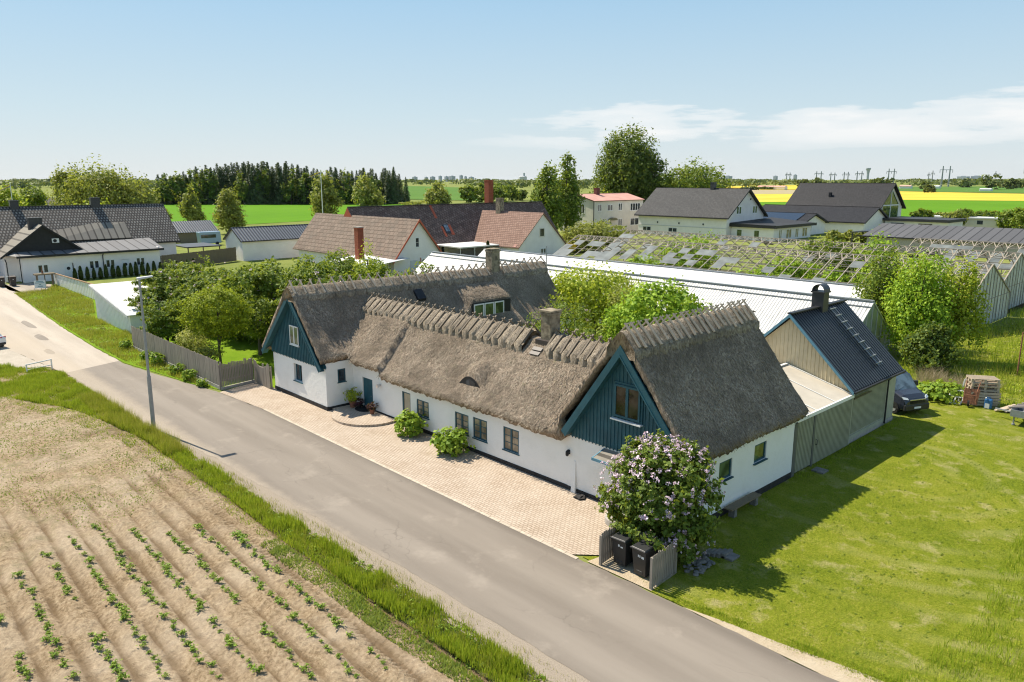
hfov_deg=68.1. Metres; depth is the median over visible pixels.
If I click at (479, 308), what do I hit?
dormer window
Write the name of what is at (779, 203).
crop field
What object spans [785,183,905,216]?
glazed gable house
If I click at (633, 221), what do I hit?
window
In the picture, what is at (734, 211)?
grey tiled house
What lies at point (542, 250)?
window
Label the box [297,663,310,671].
potato plant
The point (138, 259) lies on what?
window
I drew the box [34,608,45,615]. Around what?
potato plant
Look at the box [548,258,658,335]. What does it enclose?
fruit tree
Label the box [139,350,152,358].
mallow plant
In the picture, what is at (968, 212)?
hedgerow tree
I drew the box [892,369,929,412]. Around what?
delivery van
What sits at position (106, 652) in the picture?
potato plant
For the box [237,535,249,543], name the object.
potato plant
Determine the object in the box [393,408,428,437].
shrub
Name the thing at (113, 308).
white lean to
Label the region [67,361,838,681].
road
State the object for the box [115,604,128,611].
potato plant
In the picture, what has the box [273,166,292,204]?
spruce tree
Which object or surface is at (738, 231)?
window
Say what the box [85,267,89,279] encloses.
arborvitae
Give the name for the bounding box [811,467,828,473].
stone slab
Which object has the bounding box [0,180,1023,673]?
ground
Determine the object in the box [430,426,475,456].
shrub
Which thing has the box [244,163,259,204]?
spruce tree
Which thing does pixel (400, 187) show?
spruce tree
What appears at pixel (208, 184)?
wood tree
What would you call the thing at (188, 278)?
hedge shrub
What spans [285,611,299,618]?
potato plant
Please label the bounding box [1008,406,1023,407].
trailer board
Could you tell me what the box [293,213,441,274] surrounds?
brown roofed house
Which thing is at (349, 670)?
potato plant
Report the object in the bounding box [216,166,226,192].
spruce tree
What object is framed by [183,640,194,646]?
potato plant
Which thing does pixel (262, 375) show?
board fence
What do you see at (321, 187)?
flagpole
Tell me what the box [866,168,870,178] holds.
water tower
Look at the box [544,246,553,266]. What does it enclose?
tv aerial
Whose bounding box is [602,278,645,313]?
olive tree
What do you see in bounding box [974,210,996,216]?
hedgerow tree
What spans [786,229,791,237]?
terrace window
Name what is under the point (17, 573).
potato plant
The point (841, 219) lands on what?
modern house
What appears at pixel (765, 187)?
field tree
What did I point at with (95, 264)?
window
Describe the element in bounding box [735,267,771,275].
glasshouse shrub
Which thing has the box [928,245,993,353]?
maple sapling
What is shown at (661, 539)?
picket fence
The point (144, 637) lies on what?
potato plant
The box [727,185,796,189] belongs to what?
rapeseed field
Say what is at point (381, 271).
yard tree
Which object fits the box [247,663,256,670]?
potato plant
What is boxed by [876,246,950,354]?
maple sapling
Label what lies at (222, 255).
board fence
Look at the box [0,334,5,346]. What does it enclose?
parked car
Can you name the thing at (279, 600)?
potato plant
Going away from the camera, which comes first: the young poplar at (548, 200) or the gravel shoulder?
the gravel shoulder
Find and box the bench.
[724,492,760,517]
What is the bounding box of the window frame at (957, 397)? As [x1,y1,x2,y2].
[945,390,963,403]
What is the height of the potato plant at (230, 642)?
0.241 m
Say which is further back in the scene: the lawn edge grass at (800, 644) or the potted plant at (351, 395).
the potted plant at (351, 395)
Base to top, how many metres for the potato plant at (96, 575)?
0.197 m
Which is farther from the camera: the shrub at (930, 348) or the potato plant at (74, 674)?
the shrub at (930, 348)
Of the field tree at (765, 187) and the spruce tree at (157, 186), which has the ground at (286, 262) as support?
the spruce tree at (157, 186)
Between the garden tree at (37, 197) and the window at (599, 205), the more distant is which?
the garden tree at (37, 197)
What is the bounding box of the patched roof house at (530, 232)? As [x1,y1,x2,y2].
[437,198,566,255]
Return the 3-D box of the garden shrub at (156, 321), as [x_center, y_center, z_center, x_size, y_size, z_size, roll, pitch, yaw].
[-29.644,-1.816,64.963,4.889,4.496,4.608,1,12,5]
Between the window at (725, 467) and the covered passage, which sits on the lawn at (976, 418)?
the covered passage
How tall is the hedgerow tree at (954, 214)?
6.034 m
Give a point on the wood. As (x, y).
(520, 183)
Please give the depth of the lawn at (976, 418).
28.94 m
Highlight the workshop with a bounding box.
[764,283,905,442]
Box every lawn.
[175,336,274,388]
[582,326,1023,681]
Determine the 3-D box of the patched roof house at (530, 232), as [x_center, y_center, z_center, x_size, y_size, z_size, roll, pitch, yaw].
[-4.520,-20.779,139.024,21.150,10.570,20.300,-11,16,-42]
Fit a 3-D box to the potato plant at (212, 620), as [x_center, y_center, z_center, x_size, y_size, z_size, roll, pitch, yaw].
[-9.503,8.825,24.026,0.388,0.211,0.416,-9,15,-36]
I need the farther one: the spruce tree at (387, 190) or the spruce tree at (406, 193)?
the spruce tree at (406, 193)
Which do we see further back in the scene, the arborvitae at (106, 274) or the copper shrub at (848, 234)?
the copper shrub at (848, 234)
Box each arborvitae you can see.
[72,268,77,278]
[78,266,83,279]
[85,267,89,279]
[92,268,96,278]
[98,267,102,278]
[104,264,108,277]
[110,264,115,277]
[116,266,120,276]
[122,263,127,276]
[129,263,133,275]
[134,261,138,275]
[140,261,144,274]
[146,263,149,274]
[152,261,156,270]
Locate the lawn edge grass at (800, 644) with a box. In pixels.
[656,589,895,681]
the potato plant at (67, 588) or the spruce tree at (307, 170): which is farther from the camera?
the spruce tree at (307, 170)
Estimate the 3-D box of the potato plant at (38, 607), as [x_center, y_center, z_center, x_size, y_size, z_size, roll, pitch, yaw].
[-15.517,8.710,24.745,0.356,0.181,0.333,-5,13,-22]
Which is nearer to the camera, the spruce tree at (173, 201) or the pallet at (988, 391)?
the pallet at (988, 391)
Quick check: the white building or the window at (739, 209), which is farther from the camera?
the white building
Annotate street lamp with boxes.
[136,275,154,425]
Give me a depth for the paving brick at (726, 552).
28.65 m
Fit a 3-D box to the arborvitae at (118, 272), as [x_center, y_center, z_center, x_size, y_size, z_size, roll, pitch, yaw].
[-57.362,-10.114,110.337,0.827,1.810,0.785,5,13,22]
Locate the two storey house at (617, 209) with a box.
[560,188,644,231]
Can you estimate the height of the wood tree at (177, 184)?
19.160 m
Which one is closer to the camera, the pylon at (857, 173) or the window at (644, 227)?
the window at (644, 227)
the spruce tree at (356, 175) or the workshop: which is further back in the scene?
the spruce tree at (356, 175)
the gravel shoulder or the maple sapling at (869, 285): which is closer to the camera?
the gravel shoulder
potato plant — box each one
[10,570,25,576]
[13,650,25,657]
[13,665,26,671]
[17,668,34,675]
[25,586,36,591]
[34,604,43,609]
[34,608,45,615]
[40,633,52,641]
[41,622,53,629]
[42,552,53,557]
[48,636,61,644]
[48,649,62,657]
[57,659,72,666]
[61,586,71,591]
[64,670,80,677]
[84,555,95,562]
[90,637,101,644]
[91,572,101,577]
[93,644,105,650]
[94,631,107,638]
[99,648,112,654]
[102,596,116,602]
[103,654,113,661]
[109,659,122,667]
[111,664,123,673]
[112,601,124,608]
[114,549,124,555]
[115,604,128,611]
[116,670,129,681]
[119,607,129,613]
[119,612,130,620]
[122,562,135,568]
[136,634,147,640]
[140,586,153,594]
[151,552,162,557]
[156,612,169,617]
[159,672,169,677]
[173,628,188,635]
[182,547,193,553]
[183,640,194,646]
[189,644,197,650]
[196,599,206,607]
[205,660,216,666]
[206,614,217,623]
[213,577,223,581]
[225,637,238,646]
[228,593,238,599]
[230,528,241,536]
[235,533,249,537]
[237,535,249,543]
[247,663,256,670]
[250,574,259,581]
[252,663,264,672]
[257,583,266,589]
[259,625,271,633]
[263,560,272,567]
[275,597,286,603]
[275,641,285,647]
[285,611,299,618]
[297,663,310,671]
[305,596,314,601]
[307,630,318,637]
[307,671,314,678]
[315,603,326,608]
[329,616,339,622]
[332,620,343,627]
[344,665,354,672]
[366,646,373,653]
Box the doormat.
[355,406,369,411]
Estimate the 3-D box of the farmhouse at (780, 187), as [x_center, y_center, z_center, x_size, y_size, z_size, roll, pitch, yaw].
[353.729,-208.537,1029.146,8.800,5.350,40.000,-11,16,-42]
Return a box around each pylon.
[855,171,863,179]
[886,169,896,182]
[940,166,952,186]
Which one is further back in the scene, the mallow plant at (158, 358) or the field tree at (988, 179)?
the field tree at (988, 179)
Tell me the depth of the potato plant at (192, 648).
22.66 m
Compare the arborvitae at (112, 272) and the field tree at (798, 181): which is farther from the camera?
the field tree at (798, 181)
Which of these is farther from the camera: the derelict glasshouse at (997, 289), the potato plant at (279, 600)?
the derelict glasshouse at (997, 289)
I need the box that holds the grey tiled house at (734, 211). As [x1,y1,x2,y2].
[634,182,816,240]
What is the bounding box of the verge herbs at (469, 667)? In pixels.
[49,404,492,672]
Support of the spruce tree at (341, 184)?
on the ground at (286, 262)
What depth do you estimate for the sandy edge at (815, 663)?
22.55 m
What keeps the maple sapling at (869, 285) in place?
on the ground at (286, 262)
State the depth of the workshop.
42.48 m
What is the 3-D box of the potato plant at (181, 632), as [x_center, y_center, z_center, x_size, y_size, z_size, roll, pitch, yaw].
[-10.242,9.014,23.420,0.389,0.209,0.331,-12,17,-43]
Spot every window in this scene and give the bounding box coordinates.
[37,264,49,272]
[89,260,99,268]
[105,259,115,267]
[136,257,145,265]
[201,234,215,237]
[289,325,299,346]
[293,364,302,383]
[337,368,346,382]
[415,237,419,247]
[417,399,429,419]
[455,411,468,436]
[472,417,487,443]
[474,303,483,316]
[484,302,493,315]
[494,300,503,313]
[502,426,519,455]
[539,228,544,236]
[540,248,545,253]
[579,204,584,213]
[597,204,601,211]
[607,204,612,210]
[610,380,642,426]
[618,203,621,210]
[630,203,639,210]
[630,218,638,224]
[643,226,650,230]
[668,227,676,231]
[719,458,733,483]
[736,206,741,214]
[736,229,742,235]
[752,205,757,213]
[753,230,759,236]
[753,441,767,465]
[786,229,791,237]
[795,228,798,237]
[802,227,807,236]
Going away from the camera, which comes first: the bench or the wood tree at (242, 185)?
the bench
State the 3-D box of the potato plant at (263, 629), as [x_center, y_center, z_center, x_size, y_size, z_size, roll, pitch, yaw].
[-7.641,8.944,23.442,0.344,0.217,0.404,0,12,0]
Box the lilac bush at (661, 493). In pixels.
[593,429,727,564]
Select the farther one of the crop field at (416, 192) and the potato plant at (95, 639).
the crop field at (416, 192)
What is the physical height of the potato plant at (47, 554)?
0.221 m
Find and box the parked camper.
[196,231,221,244]
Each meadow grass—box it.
[898,306,1023,407]
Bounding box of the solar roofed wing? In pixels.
[763,212,828,234]
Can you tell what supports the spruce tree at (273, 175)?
on the ground at (286, 262)
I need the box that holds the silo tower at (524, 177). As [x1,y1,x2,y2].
[519,173,526,179]
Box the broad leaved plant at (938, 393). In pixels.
[917,378,966,403]
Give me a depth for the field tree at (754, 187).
974.52 m
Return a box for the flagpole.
[308,170,322,212]
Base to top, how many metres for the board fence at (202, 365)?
1.980 m
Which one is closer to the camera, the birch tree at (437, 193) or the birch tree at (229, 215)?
the birch tree at (229, 215)
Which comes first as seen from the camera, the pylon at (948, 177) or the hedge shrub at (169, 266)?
the hedge shrub at (169, 266)
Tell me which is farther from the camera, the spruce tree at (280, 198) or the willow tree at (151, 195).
the spruce tree at (280, 198)
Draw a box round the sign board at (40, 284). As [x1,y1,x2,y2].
[34,280,45,288]
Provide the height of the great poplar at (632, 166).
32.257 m
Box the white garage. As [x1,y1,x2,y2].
[223,224,307,260]
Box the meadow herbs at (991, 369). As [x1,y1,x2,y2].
[929,323,1023,420]
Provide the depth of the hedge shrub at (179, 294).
69.54 m
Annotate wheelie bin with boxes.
[0,276,4,286]
[8,275,15,285]
[610,529,638,566]
[630,537,657,576]
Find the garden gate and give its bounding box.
[218,358,254,389]
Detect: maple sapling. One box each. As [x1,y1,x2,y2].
[847,238,905,331]
[875,251,934,345]
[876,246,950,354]
[884,246,962,360]
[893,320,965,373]
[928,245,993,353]
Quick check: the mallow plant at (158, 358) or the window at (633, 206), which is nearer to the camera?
the mallow plant at (158, 358)
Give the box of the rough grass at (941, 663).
[888,526,1023,681]
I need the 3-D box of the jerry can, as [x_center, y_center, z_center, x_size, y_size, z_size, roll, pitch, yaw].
[29.672,3.849,47.149,0.305,0.744,0.400,-11,16,-42]
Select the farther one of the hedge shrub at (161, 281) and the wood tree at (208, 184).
the wood tree at (208, 184)
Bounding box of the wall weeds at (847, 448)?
[795,418,902,478]
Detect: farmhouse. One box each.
[261,248,810,533]
[757,185,787,188]
[899,185,912,188]
[979,188,992,190]
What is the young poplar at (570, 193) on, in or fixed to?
on the ground at (286, 262)
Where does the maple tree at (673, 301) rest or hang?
on the ground at (286, 262)
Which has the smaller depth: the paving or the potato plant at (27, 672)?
the potato plant at (27, 672)
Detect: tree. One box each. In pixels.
[0,180,28,206]
[16,182,49,205]
[19,194,31,205]
[44,159,87,205]
[45,153,157,205]
[123,174,172,218]
[153,174,164,203]
[154,173,175,203]
[167,171,193,201]
[170,187,178,203]
[172,282,255,362]
[176,184,205,220]
[182,166,206,201]
[198,170,206,203]
[200,169,221,203]
[203,168,218,204]
[209,186,248,231]
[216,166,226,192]
[217,169,224,199]
[223,164,231,191]
[227,162,237,199]
[232,171,253,203]
[234,162,239,187]
[237,163,245,203]
[238,295,274,354]
[242,165,252,203]
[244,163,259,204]
[250,163,269,204]
[254,166,271,200]
[263,162,275,203]
[269,167,276,200]
[273,162,285,204]
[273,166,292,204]
[280,166,298,203]
[283,163,292,203]
[286,166,291,183]
[290,168,301,203]
[294,172,314,203]
[299,166,311,203]
[307,168,319,203]
[307,170,344,215]
[321,245,364,280]
[331,167,343,203]
[331,172,341,200]
[335,167,353,203]
[339,173,344,198]
[348,173,355,203]
[350,238,384,280]
[351,172,385,206]
[352,170,360,203]
[364,259,390,278]
[369,176,381,192]
[378,169,388,197]
[382,170,393,203]
[387,169,401,203]
[390,166,400,201]
[397,174,405,201]
[403,177,410,201]
[423,180,451,203]
[457,183,478,202]
[468,182,495,201]
[493,183,510,198]
[499,184,521,200]
[514,189,527,199]
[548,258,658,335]
[561,219,634,251]
[562,231,588,251]
[598,275,721,342]
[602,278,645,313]
[648,156,733,194]
[741,186,759,189]
[759,186,773,188]
[796,179,808,186]
[812,177,825,182]
[875,177,894,182]
[909,208,933,216]
[918,182,933,188]
[922,184,935,192]
[940,208,969,225]
[953,178,973,186]
[958,208,976,216]
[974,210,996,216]
[976,173,1011,188]
[994,207,1022,227]
[1000,178,1023,188]
[1009,207,1023,228]
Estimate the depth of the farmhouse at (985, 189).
880.29 m
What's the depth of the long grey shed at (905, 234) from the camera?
144.72 m
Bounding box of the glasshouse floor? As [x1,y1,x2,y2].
[659,263,1023,319]
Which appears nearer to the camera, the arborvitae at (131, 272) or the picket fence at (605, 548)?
the picket fence at (605, 548)
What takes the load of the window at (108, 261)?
in the white longhouse
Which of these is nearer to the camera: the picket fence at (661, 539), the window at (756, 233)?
the picket fence at (661, 539)
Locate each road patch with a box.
[21,321,36,327]
[34,334,48,339]
[44,349,54,353]
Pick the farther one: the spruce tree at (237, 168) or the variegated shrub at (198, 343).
the spruce tree at (237, 168)
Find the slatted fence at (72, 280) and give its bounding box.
[54,273,94,299]
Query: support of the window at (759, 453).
in the thatched farmhouse at (484, 365)
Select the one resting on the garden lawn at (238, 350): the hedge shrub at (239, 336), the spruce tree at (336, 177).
the hedge shrub at (239, 336)
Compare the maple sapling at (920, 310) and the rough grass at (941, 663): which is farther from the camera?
the maple sapling at (920, 310)
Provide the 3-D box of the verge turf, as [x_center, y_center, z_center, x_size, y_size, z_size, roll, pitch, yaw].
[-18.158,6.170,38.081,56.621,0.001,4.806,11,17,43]
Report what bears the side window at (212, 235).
in the parked camper
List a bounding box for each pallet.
[965,382,999,390]
[966,375,999,383]
[966,379,1000,387]
[966,386,999,392]
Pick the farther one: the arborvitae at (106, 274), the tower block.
the tower block
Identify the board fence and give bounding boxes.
[131,326,220,389]
[160,247,236,269]
[253,358,272,388]
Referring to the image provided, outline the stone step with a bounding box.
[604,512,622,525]
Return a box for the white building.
[934,215,1003,227]
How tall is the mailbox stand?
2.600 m
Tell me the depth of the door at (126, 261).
112.79 m
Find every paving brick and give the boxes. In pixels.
[706,548,716,556]
[711,548,722,556]
[716,548,727,557]
[721,549,732,556]
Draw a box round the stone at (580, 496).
[573,494,585,499]
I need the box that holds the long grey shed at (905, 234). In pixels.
[850,223,1023,259]
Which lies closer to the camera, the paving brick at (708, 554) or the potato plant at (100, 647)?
the potato plant at (100, 647)
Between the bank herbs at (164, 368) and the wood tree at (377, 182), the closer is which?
the bank herbs at (164, 368)
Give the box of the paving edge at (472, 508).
[263,409,578,558]
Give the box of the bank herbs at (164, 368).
[25,289,183,378]
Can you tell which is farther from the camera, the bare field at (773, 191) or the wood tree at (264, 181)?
the bare field at (773, 191)
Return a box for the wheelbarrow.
[962,380,980,406]
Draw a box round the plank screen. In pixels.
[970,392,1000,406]
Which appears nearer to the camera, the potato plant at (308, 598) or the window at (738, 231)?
the potato plant at (308, 598)
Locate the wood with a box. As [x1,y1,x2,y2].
[0,178,1023,189]
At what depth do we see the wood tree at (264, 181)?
421.59 m
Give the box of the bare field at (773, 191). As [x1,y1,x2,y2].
[752,190,794,193]
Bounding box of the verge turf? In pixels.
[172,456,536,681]
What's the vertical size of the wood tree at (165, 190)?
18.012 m
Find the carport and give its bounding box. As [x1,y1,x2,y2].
[176,242,221,251]
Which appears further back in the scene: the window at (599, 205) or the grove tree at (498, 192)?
the grove tree at (498, 192)
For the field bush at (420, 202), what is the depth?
375.51 m
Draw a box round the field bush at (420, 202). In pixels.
[398,200,428,205]
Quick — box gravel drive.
[0,347,47,367]
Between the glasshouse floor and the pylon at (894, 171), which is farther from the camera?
the pylon at (894, 171)
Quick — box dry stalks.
[911,363,1012,387]
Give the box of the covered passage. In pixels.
[780,363,871,476]
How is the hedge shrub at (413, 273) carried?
on the garden lawn at (238, 350)
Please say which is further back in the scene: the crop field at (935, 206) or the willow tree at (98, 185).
the crop field at (935, 206)
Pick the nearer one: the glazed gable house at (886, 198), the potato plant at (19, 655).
the potato plant at (19, 655)
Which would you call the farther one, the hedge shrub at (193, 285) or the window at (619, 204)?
the window at (619, 204)
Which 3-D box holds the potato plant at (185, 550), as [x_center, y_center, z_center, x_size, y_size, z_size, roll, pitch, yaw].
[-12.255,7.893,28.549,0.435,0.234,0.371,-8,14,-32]
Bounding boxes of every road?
[0,287,118,372]
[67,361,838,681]
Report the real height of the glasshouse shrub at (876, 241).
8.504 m
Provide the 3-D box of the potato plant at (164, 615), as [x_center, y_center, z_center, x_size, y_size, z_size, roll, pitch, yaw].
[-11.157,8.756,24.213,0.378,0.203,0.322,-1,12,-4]
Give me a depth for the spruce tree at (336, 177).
434.81 m
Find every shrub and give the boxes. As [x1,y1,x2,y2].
[123,268,198,314]
[136,294,191,341]
[148,253,234,284]
[156,268,218,308]
[162,280,206,332]
[167,259,225,280]
[174,325,214,356]
[181,262,234,313]
[195,340,226,363]
[199,266,263,340]
[217,259,296,344]
[217,261,259,332]
[238,255,288,337]
[264,252,345,314]
[285,254,345,285]
[327,260,391,282]
[386,261,437,276]
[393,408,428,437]
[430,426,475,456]
[526,295,610,342]
[562,327,601,341]
[626,250,662,264]
[654,229,726,270]
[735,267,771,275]
[759,252,825,279]
[799,235,861,278]
[818,263,855,283]
[825,229,845,243]
[841,229,861,241]
[841,231,914,280]
[852,252,900,294]
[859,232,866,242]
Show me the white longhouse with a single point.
(64, 240)
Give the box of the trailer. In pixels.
[995,408,1023,424]
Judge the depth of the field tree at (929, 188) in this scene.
782.39 m
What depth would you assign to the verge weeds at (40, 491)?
37.61 m
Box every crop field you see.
[164,204,403,225]
[403,186,476,199]
[760,202,786,204]
[898,186,1023,192]
[901,200,1023,223]
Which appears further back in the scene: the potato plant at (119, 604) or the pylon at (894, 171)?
the pylon at (894, 171)
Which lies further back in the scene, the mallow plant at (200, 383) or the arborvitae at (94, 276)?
the arborvitae at (94, 276)
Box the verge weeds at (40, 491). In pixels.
[0,398,168,527]
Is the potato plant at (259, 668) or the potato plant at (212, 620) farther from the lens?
the potato plant at (212, 620)
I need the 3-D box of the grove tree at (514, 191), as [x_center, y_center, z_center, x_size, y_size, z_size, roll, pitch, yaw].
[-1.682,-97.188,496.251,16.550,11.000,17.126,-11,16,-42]
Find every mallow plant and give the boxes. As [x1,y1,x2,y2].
[118,338,132,347]
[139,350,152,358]
[149,352,165,363]
[168,363,185,374]
[181,369,197,379]
[196,378,208,386]
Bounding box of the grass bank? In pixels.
[23,284,216,388]
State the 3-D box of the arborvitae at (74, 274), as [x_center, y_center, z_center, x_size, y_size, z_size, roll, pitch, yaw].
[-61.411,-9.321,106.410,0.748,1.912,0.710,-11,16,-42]
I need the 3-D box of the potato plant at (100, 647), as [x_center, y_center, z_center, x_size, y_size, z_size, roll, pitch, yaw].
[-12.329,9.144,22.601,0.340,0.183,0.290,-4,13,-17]
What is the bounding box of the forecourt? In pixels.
[4,283,50,293]
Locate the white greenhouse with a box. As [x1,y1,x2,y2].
[415,250,889,349]
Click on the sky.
(478, 89)
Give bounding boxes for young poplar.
[528,160,566,232]
[550,152,585,232]
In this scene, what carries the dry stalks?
on the lawn at (976, 418)
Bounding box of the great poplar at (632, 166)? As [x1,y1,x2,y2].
[589,121,668,202]
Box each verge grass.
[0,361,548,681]
[75,389,189,456]
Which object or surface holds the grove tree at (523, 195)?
on the ground at (286, 262)
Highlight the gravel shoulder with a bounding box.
[70,376,590,681]
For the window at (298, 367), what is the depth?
49.11 m
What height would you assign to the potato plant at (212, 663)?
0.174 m
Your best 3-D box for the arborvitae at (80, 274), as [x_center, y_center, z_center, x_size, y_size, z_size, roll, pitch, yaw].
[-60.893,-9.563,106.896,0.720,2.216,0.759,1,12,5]
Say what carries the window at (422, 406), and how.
in the thatched farmhouse at (484, 365)
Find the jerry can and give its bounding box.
[984,397,992,408]
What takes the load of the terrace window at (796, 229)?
in the grey tiled house at (734, 211)
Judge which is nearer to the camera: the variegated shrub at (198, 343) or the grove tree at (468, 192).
the variegated shrub at (198, 343)
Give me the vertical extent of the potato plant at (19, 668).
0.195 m
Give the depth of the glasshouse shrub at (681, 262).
99.84 m
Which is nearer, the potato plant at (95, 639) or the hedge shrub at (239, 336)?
the potato plant at (95, 639)
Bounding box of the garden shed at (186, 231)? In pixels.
[172,220,218,242]
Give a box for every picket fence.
[599,522,618,565]
[637,529,670,544]
[649,542,677,589]
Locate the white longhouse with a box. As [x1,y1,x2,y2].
[0,197,180,283]
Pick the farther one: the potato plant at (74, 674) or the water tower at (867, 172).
the water tower at (867, 172)
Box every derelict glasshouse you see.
[552,235,1010,335]
[601,229,1023,308]
[901,238,1023,281]
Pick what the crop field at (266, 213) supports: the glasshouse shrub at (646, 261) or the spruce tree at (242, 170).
the spruce tree at (242, 170)
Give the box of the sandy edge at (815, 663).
[684,607,882,681]
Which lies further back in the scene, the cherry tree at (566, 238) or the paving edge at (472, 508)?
the cherry tree at (566, 238)
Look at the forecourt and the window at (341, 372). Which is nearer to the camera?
the window at (341, 372)
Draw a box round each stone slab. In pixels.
[721,552,739,561]
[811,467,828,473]
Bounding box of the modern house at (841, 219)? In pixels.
[762,204,966,232]
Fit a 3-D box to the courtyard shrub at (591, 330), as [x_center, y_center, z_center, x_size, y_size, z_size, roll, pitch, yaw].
[4.346,-0.049,52.392,8.512,6.278,8.602,-11,16,-42]
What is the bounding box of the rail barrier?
[25,359,52,372]
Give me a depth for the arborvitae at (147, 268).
113.02 m
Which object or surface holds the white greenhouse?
on the ground at (286, 262)
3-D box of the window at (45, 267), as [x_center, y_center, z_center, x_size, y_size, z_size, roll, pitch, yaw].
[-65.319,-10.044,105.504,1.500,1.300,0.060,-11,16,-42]
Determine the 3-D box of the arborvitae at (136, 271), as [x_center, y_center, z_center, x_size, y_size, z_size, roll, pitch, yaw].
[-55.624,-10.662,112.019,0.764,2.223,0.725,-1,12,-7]
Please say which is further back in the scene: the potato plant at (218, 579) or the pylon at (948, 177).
the pylon at (948, 177)
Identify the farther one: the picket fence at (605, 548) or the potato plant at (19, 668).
the picket fence at (605, 548)
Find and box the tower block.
[957,176,969,178]
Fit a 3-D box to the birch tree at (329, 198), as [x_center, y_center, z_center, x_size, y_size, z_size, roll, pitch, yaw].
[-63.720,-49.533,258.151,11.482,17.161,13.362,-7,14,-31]
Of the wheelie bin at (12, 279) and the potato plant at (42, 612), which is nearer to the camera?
the potato plant at (42, 612)
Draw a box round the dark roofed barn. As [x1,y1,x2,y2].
[344,180,557,253]
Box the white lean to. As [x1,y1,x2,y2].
[88,280,164,332]
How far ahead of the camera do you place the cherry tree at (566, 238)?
147.95 m
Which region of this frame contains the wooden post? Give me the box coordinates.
[1016,332,1023,374]
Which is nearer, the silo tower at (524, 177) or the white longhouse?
the white longhouse
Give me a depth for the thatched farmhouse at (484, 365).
37.66 m
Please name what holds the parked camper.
on the ground at (286, 262)
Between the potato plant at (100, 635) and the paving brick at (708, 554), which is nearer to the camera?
the potato plant at (100, 635)
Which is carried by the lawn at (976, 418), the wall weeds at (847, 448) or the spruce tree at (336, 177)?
the wall weeds at (847, 448)
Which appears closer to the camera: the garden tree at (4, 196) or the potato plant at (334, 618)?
the potato plant at (334, 618)
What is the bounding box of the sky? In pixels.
[0,0,1023,179]
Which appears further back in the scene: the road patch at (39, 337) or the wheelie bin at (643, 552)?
the road patch at (39, 337)
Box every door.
[64,263,72,277]
[122,259,128,272]
[363,377,372,406]
[402,391,410,420]
[410,260,417,271]
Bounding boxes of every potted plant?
[342,386,361,407]
[352,397,364,406]
[366,401,377,413]
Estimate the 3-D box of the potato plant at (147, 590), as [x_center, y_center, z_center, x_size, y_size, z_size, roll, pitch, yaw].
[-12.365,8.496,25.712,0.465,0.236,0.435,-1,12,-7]
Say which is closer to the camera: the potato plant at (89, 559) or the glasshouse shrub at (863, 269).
the potato plant at (89, 559)
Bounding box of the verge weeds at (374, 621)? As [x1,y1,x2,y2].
[259,538,482,681]
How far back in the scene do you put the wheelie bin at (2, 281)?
100.04 m
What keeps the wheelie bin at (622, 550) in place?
on the bin pad
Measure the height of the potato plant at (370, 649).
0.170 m
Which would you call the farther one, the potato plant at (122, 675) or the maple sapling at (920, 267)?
the maple sapling at (920, 267)
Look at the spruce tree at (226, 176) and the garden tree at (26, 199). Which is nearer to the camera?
the garden tree at (26, 199)
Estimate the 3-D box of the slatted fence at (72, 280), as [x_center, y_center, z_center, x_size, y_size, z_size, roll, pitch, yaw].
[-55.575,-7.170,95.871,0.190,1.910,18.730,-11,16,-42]
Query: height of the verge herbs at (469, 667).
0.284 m
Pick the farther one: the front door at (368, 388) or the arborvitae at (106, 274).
the arborvitae at (106, 274)
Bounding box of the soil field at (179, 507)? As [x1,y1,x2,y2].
[0,368,490,681]
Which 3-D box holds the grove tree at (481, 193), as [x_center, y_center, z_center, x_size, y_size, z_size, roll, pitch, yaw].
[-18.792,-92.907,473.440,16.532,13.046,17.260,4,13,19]
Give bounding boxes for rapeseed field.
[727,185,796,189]
[755,194,791,201]
[900,191,1023,200]
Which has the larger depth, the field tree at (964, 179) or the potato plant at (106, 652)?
the field tree at (964, 179)
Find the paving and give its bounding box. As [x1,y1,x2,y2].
[220,382,711,555]
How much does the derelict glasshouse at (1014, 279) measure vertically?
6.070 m
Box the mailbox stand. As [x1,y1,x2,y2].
[33,267,55,284]
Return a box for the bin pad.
[588,557,676,590]
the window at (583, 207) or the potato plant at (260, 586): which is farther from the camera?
the window at (583, 207)
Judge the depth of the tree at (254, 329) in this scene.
60.37 m
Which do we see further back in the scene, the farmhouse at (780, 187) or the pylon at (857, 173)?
the pylon at (857, 173)
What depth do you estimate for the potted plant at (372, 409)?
45.52 m
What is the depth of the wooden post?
54.87 m

